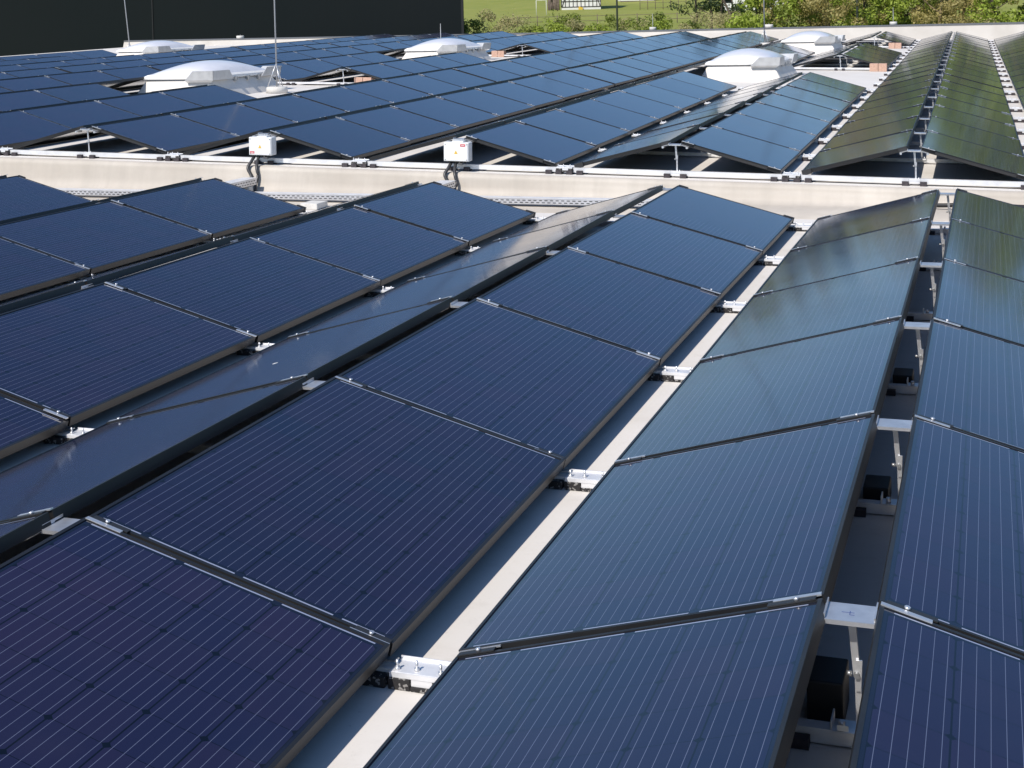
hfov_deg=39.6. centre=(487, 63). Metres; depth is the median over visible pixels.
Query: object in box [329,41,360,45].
solar panel
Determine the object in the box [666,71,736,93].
solar panel
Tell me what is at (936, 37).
solar panel
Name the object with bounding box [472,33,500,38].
solar panel
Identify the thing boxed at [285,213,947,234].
base rail
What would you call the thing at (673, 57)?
solar panel
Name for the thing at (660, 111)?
solar panel
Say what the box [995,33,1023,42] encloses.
solar panel
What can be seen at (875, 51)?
solar panel
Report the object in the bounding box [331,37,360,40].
solar panel
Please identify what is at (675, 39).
solar panel
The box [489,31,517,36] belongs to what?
solar panel
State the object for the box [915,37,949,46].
solar panel
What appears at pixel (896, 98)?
solar panel
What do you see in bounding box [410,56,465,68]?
solar panel
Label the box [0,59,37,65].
solar panel
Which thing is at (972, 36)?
solar panel
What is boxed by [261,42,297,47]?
solar panel
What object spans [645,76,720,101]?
solar panel
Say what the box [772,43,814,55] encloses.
solar panel
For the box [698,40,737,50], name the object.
solar panel
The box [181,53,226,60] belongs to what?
solar panel
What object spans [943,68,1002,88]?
solar panel
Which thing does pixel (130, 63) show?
solar panel
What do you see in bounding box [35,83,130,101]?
solar panel
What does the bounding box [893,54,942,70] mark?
solar panel
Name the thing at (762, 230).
solar panel
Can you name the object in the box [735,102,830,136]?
solar panel
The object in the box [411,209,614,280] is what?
solar panel
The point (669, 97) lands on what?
solar panel
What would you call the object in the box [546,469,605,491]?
valley bracket
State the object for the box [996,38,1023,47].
solar panel
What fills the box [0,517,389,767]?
solar panel
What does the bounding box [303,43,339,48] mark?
solar panel
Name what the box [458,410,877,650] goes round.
solar panel
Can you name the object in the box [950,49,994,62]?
solar panel
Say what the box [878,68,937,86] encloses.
solar panel
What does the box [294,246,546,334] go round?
solar panel
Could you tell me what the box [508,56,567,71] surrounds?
solar panel
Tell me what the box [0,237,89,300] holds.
solar panel
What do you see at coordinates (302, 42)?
solar panel
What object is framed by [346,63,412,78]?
solar panel
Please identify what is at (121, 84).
solar panels
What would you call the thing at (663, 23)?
shrub
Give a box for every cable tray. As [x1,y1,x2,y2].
[56,188,144,195]
[225,177,256,187]
[254,191,371,200]
[437,180,455,187]
[480,196,652,205]
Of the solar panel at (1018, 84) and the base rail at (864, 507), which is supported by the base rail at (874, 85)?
the solar panel at (1018, 84)
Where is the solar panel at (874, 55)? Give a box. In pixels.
[850,48,894,62]
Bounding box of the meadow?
[463,0,1023,33]
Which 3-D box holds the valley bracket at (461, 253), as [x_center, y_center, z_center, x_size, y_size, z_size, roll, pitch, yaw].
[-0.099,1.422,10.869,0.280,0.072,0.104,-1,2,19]
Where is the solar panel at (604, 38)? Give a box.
[588,34,621,41]
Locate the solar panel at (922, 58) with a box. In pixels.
[898,51,943,65]
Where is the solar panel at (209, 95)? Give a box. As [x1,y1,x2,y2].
[160,85,255,106]
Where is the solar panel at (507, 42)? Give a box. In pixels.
[488,38,522,46]
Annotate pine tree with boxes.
[667,0,712,27]
[684,0,720,27]
[709,0,742,12]
[712,0,740,28]
[723,0,745,13]
[729,3,771,16]
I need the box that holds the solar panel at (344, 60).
[318,55,371,66]
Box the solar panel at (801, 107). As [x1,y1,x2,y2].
[755,93,840,122]
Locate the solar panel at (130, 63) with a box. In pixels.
[102,59,156,67]
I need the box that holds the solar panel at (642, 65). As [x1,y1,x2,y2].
[609,57,669,74]
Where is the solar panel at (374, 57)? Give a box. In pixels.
[348,52,399,62]
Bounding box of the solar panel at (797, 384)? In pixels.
[614,315,904,462]
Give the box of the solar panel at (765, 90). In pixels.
[700,84,777,107]
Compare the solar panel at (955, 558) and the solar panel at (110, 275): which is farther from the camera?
the solar panel at (110, 275)
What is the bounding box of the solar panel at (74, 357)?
[0,283,255,425]
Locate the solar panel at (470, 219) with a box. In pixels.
[354,181,535,245]
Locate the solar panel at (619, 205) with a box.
[497,185,662,240]
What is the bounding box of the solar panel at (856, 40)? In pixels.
[842,34,874,44]
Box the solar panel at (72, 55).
[34,52,87,58]
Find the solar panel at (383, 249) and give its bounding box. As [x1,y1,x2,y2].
[249,206,467,285]
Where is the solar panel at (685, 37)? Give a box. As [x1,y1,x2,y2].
[667,33,700,41]
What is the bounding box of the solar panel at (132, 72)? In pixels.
[97,66,159,78]
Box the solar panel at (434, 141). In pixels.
[370,120,504,160]
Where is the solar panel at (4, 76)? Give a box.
[0,72,18,78]
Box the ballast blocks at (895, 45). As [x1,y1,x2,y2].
[889,43,901,48]
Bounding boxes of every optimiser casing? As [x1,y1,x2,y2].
[807,655,848,721]
[863,474,891,499]
[893,368,913,383]
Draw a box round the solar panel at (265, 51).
[246,48,287,53]
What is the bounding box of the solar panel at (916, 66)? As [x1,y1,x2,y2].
[889,59,941,74]
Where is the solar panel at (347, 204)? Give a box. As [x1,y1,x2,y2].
[234,181,418,234]
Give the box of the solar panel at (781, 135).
[711,113,816,152]
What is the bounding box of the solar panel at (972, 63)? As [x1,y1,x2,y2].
[948,55,997,71]
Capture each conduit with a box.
[246,155,255,176]
[254,155,260,191]
[443,161,451,179]
[453,161,458,188]
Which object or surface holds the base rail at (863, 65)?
on the flat roofed hall
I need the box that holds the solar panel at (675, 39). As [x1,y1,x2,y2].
[657,34,692,43]
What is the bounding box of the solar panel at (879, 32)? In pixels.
[851,31,881,39]
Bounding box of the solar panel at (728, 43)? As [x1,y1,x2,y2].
[709,38,749,48]
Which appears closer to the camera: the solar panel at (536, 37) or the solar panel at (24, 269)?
the solar panel at (24, 269)
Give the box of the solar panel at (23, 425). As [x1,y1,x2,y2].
[0,394,67,458]
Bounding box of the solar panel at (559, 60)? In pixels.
[531,53,586,66]
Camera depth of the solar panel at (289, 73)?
29.37 m
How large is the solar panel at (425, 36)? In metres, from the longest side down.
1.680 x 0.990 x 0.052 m
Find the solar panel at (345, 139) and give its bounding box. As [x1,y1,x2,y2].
[270,117,410,159]
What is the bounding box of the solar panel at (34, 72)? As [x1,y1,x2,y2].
[2,68,68,76]
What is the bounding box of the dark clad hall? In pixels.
[0,0,463,55]
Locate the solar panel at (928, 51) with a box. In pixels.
[904,46,946,58]
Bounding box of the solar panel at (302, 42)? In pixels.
[287,41,317,44]
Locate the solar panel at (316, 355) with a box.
[112,296,451,419]
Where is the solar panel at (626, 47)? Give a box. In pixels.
[603,42,647,53]
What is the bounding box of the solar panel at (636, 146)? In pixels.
[574,124,699,167]
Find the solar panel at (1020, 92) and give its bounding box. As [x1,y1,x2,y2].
[1016,88,1023,96]
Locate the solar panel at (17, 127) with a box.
[0,110,72,147]
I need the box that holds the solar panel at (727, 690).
[363,592,826,767]
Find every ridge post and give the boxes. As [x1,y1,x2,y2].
[24,514,79,540]
[75,127,97,151]
[253,132,277,157]
[302,378,324,389]
[440,299,467,312]
[448,137,473,166]
[540,250,558,257]
[605,213,623,221]
[662,142,688,173]
[823,597,878,734]
[876,415,912,505]
[900,149,928,180]
[903,319,930,386]
[914,131,926,158]
[919,118,929,141]
[920,261,942,313]
[924,105,933,117]
[931,221,949,262]
[939,191,955,229]
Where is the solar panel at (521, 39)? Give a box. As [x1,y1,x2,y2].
[503,36,538,42]
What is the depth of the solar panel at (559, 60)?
32.53 m
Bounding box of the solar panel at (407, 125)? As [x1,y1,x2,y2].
[337,106,459,142]
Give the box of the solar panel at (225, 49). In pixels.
[204,47,241,52]
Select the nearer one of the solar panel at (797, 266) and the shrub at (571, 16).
the solar panel at (797, 266)
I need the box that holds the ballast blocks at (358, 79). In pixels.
[354,77,374,82]
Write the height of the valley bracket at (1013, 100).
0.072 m
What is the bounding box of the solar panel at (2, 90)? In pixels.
[0,87,11,92]
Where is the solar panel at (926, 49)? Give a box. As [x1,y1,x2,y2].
[907,43,947,55]
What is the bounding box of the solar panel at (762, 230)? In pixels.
[631,185,793,255]
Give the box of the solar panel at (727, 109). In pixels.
[647,100,744,131]
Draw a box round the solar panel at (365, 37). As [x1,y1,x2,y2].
[353,35,377,39]
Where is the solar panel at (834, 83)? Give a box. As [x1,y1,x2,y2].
[799,72,865,95]
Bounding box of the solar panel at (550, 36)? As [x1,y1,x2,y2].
[535,33,564,39]
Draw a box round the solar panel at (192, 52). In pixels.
[175,49,214,54]
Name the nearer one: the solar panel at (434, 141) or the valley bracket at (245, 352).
the valley bracket at (245, 352)
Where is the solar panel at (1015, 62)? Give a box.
[1004,58,1023,66]
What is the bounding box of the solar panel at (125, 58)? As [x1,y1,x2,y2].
[103,55,148,60]
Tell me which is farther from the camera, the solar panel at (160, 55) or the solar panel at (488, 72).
the solar panel at (160, 55)
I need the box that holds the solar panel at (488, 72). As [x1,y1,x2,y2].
[453,64,523,81]
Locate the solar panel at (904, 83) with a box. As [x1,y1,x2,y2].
[872,73,935,93]
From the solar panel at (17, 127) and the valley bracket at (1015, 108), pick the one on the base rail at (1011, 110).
the valley bracket at (1015, 108)
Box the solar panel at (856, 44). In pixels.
[818,42,858,54]
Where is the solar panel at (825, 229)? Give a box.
[792,189,939,248]
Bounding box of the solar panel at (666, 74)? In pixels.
[603,71,675,90]
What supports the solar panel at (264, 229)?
on the ridge post
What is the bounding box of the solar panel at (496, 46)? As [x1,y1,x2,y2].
[470,40,509,49]
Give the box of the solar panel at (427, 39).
[417,38,439,41]
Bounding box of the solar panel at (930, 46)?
[911,41,948,51]
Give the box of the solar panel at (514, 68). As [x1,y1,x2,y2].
[483,60,545,75]
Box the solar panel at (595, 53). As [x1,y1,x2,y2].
[571,47,619,59]
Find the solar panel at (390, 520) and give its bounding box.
[86,376,564,655]
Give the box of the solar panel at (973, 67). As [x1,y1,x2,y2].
[947,59,998,75]
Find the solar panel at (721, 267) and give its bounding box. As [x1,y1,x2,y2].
[568,212,761,299]
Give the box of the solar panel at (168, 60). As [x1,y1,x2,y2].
[143,56,194,63]
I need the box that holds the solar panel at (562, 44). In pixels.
[544,40,580,48]
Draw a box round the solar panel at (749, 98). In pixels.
[675,92,762,118]
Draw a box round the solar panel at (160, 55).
[138,52,181,57]
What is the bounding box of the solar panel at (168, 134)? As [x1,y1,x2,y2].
[92,114,237,153]
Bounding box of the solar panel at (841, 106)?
[772,85,850,112]
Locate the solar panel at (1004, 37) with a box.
[994,31,1023,40]
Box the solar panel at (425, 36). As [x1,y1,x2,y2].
[410,34,436,38]
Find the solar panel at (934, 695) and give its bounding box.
[848,603,1023,767]
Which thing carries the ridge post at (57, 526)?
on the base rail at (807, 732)
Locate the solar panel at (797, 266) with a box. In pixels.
[755,217,931,293]
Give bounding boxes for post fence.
[517,13,694,25]
[647,0,685,9]
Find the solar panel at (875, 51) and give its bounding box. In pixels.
[855,45,898,59]
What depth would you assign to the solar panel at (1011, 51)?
35.78 m
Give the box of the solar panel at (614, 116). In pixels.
[555,99,658,133]
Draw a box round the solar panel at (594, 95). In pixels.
[519,90,609,114]
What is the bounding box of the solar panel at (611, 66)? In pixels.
[588,61,653,79]
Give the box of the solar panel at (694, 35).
[676,31,709,39]
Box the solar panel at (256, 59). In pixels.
[229,55,281,64]
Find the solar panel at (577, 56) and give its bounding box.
[552,50,603,62]
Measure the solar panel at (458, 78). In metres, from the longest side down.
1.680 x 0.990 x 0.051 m
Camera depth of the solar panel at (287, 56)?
34.78 m
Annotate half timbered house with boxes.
[561,0,600,9]
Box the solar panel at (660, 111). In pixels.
[591,90,682,121]
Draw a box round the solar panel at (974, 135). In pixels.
[925,115,1023,156]
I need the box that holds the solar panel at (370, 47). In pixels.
[349,44,391,51]
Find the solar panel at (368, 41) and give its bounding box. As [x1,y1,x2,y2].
[353,39,381,43]
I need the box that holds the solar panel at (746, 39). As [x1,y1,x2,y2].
[728,34,763,44]
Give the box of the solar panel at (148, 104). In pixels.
[94,92,202,115]
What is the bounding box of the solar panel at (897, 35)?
[883,31,915,40]
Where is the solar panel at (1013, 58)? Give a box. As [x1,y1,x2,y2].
[1003,54,1023,62]
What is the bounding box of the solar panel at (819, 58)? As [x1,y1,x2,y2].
[793,51,842,66]
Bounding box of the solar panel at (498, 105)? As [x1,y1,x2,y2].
[436,89,535,117]
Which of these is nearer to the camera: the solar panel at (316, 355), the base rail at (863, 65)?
the solar panel at (316, 355)
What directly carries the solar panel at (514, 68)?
on the flat roofed hall
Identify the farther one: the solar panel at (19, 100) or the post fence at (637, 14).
the post fence at (637, 14)
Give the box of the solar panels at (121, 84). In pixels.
[0,31,781,223]
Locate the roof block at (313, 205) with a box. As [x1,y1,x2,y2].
[300,200,327,209]
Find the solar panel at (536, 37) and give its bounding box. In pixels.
[522,34,552,40]
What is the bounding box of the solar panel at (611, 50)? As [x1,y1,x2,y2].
[588,44,634,56]
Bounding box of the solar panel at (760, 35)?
[744,31,778,41]
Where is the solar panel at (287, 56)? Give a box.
[263,52,312,60]
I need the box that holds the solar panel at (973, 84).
[941,74,1004,95]
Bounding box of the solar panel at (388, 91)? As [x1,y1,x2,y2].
[341,80,430,102]
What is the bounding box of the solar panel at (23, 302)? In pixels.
[0,280,86,313]
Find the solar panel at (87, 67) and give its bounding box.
[55,63,115,72]
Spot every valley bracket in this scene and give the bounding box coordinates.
[0,147,12,152]
[44,427,92,444]
[165,152,182,158]
[237,342,273,355]
[351,158,368,164]
[362,655,451,693]
[364,286,393,296]
[455,246,479,255]
[522,216,546,224]
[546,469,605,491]
[556,164,573,171]
[647,366,692,381]
[710,300,746,313]
[754,255,784,265]
[782,171,800,178]
[785,222,811,231]
[802,153,813,159]
[818,137,830,143]
[831,124,842,129]
[842,113,852,118]
[1007,98,1018,102]
[1010,107,1021,110]
[1013,116,1023,121]
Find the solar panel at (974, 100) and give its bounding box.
[936,87,1010,113]
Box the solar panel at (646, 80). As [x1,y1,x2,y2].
[579,76,657,97]
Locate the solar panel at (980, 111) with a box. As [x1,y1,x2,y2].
[935,95,1014,125]
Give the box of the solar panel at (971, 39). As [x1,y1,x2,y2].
[955,35,988,44]
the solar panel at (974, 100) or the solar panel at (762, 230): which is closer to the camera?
the solar panel at (762, 230)
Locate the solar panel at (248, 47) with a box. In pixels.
[234,45,271,49]
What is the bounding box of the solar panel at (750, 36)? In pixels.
[736,33,771,42]
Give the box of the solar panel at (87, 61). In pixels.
[62,58,114,64]
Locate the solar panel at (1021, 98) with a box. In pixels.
[1019,96,1023,104]
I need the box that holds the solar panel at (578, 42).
[559,38,596,46]
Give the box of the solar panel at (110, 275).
[0,235,233,304]
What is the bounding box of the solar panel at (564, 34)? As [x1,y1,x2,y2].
[550,31,576,37]
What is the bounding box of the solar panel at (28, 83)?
[0,76,70,90]
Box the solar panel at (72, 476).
[0,374,307,521]
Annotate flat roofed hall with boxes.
[0,22,1023,767]
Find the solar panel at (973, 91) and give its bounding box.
[939,79,1007,104]
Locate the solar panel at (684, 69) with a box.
[627,66,694,83]
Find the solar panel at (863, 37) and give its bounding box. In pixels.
[844,33,878,42]
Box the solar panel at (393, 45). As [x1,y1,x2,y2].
[375,42,412,49]
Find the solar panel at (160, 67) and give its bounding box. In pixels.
[147,61,190,70]
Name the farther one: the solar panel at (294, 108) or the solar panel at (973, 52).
the solar panel at (973, 52)
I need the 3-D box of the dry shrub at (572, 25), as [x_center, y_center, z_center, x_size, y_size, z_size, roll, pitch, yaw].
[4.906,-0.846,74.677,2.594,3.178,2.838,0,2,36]
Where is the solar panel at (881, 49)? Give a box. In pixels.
[861,43,901,55]
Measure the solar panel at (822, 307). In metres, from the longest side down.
1.680 x 0.990 x 0.051 m
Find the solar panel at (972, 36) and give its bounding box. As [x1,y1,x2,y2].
[956,32,987,40]
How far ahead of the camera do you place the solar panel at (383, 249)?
10.15 m
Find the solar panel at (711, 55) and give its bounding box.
[673,45,719,58]
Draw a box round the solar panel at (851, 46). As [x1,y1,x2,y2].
[811,45,853,57]
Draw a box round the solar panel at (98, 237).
[0,201,211,273]
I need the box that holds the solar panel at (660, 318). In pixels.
[476,247,720,365]
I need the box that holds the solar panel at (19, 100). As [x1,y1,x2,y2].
[0,90,67,110]
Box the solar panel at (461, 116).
[390,97,500,129]
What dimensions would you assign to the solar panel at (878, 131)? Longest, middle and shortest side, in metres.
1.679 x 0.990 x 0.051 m
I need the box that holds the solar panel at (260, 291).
[105,238,380,342]
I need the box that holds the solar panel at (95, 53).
[71,50,116,57]
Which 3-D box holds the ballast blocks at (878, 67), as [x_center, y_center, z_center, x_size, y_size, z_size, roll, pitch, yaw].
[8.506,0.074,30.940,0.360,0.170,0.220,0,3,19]
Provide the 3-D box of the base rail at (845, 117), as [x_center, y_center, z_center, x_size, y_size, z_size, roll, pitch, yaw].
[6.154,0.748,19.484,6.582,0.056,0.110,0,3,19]
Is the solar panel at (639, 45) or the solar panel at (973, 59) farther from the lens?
the solar panel at (639, 45)
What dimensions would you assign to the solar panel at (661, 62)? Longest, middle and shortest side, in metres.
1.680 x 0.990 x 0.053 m
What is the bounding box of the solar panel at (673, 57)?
[644,50,697,65]
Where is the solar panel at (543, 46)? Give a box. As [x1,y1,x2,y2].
[524,42,564,51]
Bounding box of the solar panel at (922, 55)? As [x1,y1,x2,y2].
[900,48,945,62]
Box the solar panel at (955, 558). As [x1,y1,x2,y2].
[877,415,1023,655]
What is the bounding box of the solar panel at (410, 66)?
[380,59,439,72]
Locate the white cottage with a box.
[724,0,783,10]
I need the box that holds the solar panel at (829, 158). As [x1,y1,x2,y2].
[801,129,913,174]
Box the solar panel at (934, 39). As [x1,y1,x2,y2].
[917,35,950,44]
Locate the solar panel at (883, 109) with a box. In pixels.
[847,94,927,121]
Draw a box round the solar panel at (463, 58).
[436,52,489,64]
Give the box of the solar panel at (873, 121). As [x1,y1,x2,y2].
[834,103,923,135]
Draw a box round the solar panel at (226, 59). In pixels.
[190,58,244,63]
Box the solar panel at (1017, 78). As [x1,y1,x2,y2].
[1010,74,1023,81]
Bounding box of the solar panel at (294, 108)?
[238,95,346,121]
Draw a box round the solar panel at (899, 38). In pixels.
[880,33,913,42]
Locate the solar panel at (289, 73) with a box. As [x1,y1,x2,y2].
[254,63,316,81]
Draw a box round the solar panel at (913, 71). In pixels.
[884,63,939,80]
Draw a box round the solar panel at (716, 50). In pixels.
[687,42,729,54]
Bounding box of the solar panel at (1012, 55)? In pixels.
[1001,51,1023,59]
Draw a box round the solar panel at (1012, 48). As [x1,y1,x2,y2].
[998,44,1023,52]
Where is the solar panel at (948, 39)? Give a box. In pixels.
[912,38,949,49]
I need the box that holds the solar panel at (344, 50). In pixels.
[324,46,365,54]
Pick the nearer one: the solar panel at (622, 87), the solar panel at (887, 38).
the solar panel at (622, 87)
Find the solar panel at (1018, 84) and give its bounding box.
[1012,80,1023,89]
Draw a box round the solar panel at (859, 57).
[843,51,891,67]
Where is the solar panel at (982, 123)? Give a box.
[930,104,1018,139]
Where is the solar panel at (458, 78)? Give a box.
[420,69,493,87]
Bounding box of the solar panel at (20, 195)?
[0,175,93,220]
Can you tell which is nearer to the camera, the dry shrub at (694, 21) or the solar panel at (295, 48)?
the solar panel at (295, 48)
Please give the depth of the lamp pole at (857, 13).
65.73 m
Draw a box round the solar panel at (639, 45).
[619,40,660,50]
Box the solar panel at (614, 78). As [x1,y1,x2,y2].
[565,65,635,85]
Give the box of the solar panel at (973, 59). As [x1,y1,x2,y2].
[949,52,995,66]
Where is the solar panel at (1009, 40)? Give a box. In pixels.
[995,36,1023,44]
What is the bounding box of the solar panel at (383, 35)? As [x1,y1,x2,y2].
[371,34,395,37]
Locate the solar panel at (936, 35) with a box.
[920,31,952,40]
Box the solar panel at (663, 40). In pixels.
[646,36,681,45]
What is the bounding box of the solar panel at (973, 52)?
[951,46,993,59]
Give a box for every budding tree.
[759,0,840,26]
[799,0,873,25]
[876,0,987,23]
[904,0,1012,23]
[979,0,1018,20]
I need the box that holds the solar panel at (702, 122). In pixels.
[622,112,724,142]
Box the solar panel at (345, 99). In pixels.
[293,86,391,111]
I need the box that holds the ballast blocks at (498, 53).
[491,51,505,56]
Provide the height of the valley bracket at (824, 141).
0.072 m
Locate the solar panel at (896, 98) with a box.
[857,86,930,110]
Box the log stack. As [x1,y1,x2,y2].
[547,0,559,9]
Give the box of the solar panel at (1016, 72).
[1008,68,1023,76]
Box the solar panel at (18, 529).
[0,507,52,553]
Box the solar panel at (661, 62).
[628,53,684,69]
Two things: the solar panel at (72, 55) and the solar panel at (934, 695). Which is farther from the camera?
the solar panel at (72, 55)
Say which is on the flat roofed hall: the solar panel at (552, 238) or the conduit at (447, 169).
the conduit at (447, 169)
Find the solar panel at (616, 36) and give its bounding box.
[600,33,631,40]
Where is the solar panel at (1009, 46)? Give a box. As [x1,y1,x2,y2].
[997,41,1023,49]
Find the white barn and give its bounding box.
[618,0,653,1]
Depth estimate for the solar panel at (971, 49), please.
36.05 m
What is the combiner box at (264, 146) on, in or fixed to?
attached to the ridge post at (262, 133)
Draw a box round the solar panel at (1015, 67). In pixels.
[1006,63,1023,71]
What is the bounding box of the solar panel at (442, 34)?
[429,33,453,36]
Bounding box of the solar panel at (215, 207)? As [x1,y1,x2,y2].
[111,178,305,238]
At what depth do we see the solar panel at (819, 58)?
31.69 m
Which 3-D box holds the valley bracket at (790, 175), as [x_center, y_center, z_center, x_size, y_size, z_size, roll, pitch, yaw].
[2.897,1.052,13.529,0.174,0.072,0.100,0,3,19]
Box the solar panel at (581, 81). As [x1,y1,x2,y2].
[539,70,613,92]
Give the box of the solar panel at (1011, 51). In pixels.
[1000,47,1023,55]
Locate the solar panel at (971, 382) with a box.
[912,319,1023,450]
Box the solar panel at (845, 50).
[802,48,848,61]
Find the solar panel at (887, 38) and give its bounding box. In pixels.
[876,35,911,45]
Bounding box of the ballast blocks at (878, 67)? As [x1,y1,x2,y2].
[870,63,886,71]
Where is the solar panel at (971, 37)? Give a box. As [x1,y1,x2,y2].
[955,33,988,42]
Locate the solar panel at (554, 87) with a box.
[508,75,590,99]
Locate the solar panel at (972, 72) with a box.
[945,63,1000,81]
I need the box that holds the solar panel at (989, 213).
[950,188,1023,237]
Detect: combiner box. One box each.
[249,135,275,158]
[444,140,471,164]
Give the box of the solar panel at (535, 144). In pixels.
[466,121,596,166]
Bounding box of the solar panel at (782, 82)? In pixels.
[718,77,790,99]
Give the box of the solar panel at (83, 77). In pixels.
[44,71,120,84]
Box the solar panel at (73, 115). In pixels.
[20,101,141,127]
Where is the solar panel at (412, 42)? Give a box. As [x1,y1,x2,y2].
[397,40,423,45]
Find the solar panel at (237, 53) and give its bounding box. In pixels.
[216,50,258,56]
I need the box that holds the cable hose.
[937,203,1023,207]
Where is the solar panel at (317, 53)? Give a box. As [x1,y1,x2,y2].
[293,49,340,57]
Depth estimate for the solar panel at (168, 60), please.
33.89 m
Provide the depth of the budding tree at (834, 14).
81.66 m
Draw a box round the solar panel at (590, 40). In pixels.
[574,36,609,43]
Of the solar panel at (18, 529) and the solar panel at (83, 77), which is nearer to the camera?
the solar panel at (18, 529)
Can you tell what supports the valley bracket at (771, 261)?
on the flat roofed hall
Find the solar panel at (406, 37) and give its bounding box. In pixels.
[393,36,420,39]
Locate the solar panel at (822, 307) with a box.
[701,256,919,358]
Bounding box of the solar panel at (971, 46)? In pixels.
[953,41,991,52]
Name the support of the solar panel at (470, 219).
on the ridge post
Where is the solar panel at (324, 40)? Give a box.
[309,39,339,42]
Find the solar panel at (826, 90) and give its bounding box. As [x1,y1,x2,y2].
[787,78,858,102]
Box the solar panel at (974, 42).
[954,37,989,47]
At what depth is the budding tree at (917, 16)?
66.40 m
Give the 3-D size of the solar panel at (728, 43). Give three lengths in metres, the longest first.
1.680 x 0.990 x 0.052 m
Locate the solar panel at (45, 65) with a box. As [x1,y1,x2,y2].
[19,61,72,68]
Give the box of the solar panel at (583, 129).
[515,109,630,147]
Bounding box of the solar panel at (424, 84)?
[382,74,463,94]
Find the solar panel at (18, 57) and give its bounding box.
[0,55,41,59]
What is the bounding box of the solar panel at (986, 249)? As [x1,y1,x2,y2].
[942,218,1023,280]
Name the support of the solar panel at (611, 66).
on the flat roofed hall
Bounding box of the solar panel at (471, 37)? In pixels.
[456,34,485,40]
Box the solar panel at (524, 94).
[475,82,564,107]
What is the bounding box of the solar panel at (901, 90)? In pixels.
[864,79,933,102]
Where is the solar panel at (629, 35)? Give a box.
[611,31,641,38]
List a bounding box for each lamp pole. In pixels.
[616,0,617,30]
[856,0,858,25]
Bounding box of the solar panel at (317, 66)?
[282,59,341,73]
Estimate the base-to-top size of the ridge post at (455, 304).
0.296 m
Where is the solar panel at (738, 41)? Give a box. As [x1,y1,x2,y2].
[719,36,757,47]
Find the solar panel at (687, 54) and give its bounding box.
[660,47,709,62]
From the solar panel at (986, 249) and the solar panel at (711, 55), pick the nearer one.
the solar panel at (986, 249)
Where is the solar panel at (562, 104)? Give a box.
[488,98,580,123]
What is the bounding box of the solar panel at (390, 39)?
[374,37,402,41]
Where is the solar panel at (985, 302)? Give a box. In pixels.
[932,259,1023,345]
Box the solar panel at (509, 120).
[428,108,545,140]
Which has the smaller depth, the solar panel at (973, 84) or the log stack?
the solar panel at (973, 84)
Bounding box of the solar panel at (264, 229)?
[181,205,338,250]
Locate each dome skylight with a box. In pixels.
[116,40,204,55]
[137,60,281,94]
[402,38,490,59]
[702,48,797,81]
[781,31,844,53]
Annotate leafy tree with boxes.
[750,0,786,26]
[829,0,920,25]
[846,3,880,25]
[853,0,948,24]
[867,0,938,24]
[964,0,1023,22]
[1016,3,1023,20]
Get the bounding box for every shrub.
[464,14,501,33]
[469,8,518,33]
[495,14,530,32]
[515,21,547,32]
[532,18,571,32]
[543,9,584,31]
[564,18,600,31]
[583,23,613,30]
[593,14,629,30]
[618,17,651,30]
[622,11,671,29]
[653,15,672,29]
[663,23,693,29]
[677,17,713,28]
[683,11,729,28]
[705,11,743,28]
[717,10,762,27]
[724,0,805,27]
[737,15,773,27]
[761,4,821,26]
[766,7,827,25]
[794,0,890,25]
[923,0,984,23]
[984,18,1008,22]
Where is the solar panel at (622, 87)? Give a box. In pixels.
[548,82,634,106]
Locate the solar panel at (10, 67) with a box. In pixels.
[0,65,28,71]
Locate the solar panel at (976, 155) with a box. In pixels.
[921,130,1023,179]
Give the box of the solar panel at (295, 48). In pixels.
[277,45,312,50]
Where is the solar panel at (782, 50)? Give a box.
[762,45,807,58]
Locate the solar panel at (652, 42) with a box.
[634,38,670,47]
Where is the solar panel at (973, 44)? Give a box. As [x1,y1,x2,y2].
[954,39,990,49]
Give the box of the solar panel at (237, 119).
[170,103,296,135]
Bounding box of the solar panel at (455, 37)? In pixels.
[437,36,470,40]
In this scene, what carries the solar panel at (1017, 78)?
on the base rail at (874, 85)
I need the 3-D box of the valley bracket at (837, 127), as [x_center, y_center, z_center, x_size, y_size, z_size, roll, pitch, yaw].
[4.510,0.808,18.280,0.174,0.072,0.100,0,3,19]
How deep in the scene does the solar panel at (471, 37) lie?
47.41 m
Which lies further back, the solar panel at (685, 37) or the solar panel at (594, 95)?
the solar panel at (685, 37)
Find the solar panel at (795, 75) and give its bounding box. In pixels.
[733,72,802,92]
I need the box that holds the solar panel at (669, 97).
[619,83,702,110]
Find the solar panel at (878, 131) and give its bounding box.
[821,115,918,150]
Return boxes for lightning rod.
[124,0,130,46]
[266,0,287,92]
[649,13,655,29]
[758,0,768,45]
[765,24,772,27]
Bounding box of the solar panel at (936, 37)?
[919,33,951,42]
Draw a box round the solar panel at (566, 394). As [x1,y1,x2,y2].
[335,298,659,468]
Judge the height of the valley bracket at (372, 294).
0.072 m
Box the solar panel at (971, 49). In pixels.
[952,43,992,55]
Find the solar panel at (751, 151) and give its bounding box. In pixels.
[682,126,800,173]
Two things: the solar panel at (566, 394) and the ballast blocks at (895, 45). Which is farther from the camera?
the ballast blocks at (895, 45)
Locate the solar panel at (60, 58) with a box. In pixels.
[28,56,74,61]
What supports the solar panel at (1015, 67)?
on the base rail at (941, 74)
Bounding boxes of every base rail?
[0,149,1023,189]
[55,431,895,517]
[65,277,932,321]
[192,241,940,270]
[234,345,917,395]
[278,82,352,84]
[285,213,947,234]
[375,661,853,750]
[489,55,527,56]
[635,151,960,162]
[681,136,1023,149]
[695,66,869,70]
[705,123,1021,134]
[728,113,1023,122]
[743,104,1023,111]
[758,96,1019,102]
[772,89,1016,94]
[804,64,1004,67]
[816,60,1002,63]
[816,68,1006,71]
[831,57,1001,59]
[845,44,995,45]
[853,42,994,43]
[861,40,994,41]
[873,84,1013,87]
[879,78,1010,81]
[884,73,1008,76]

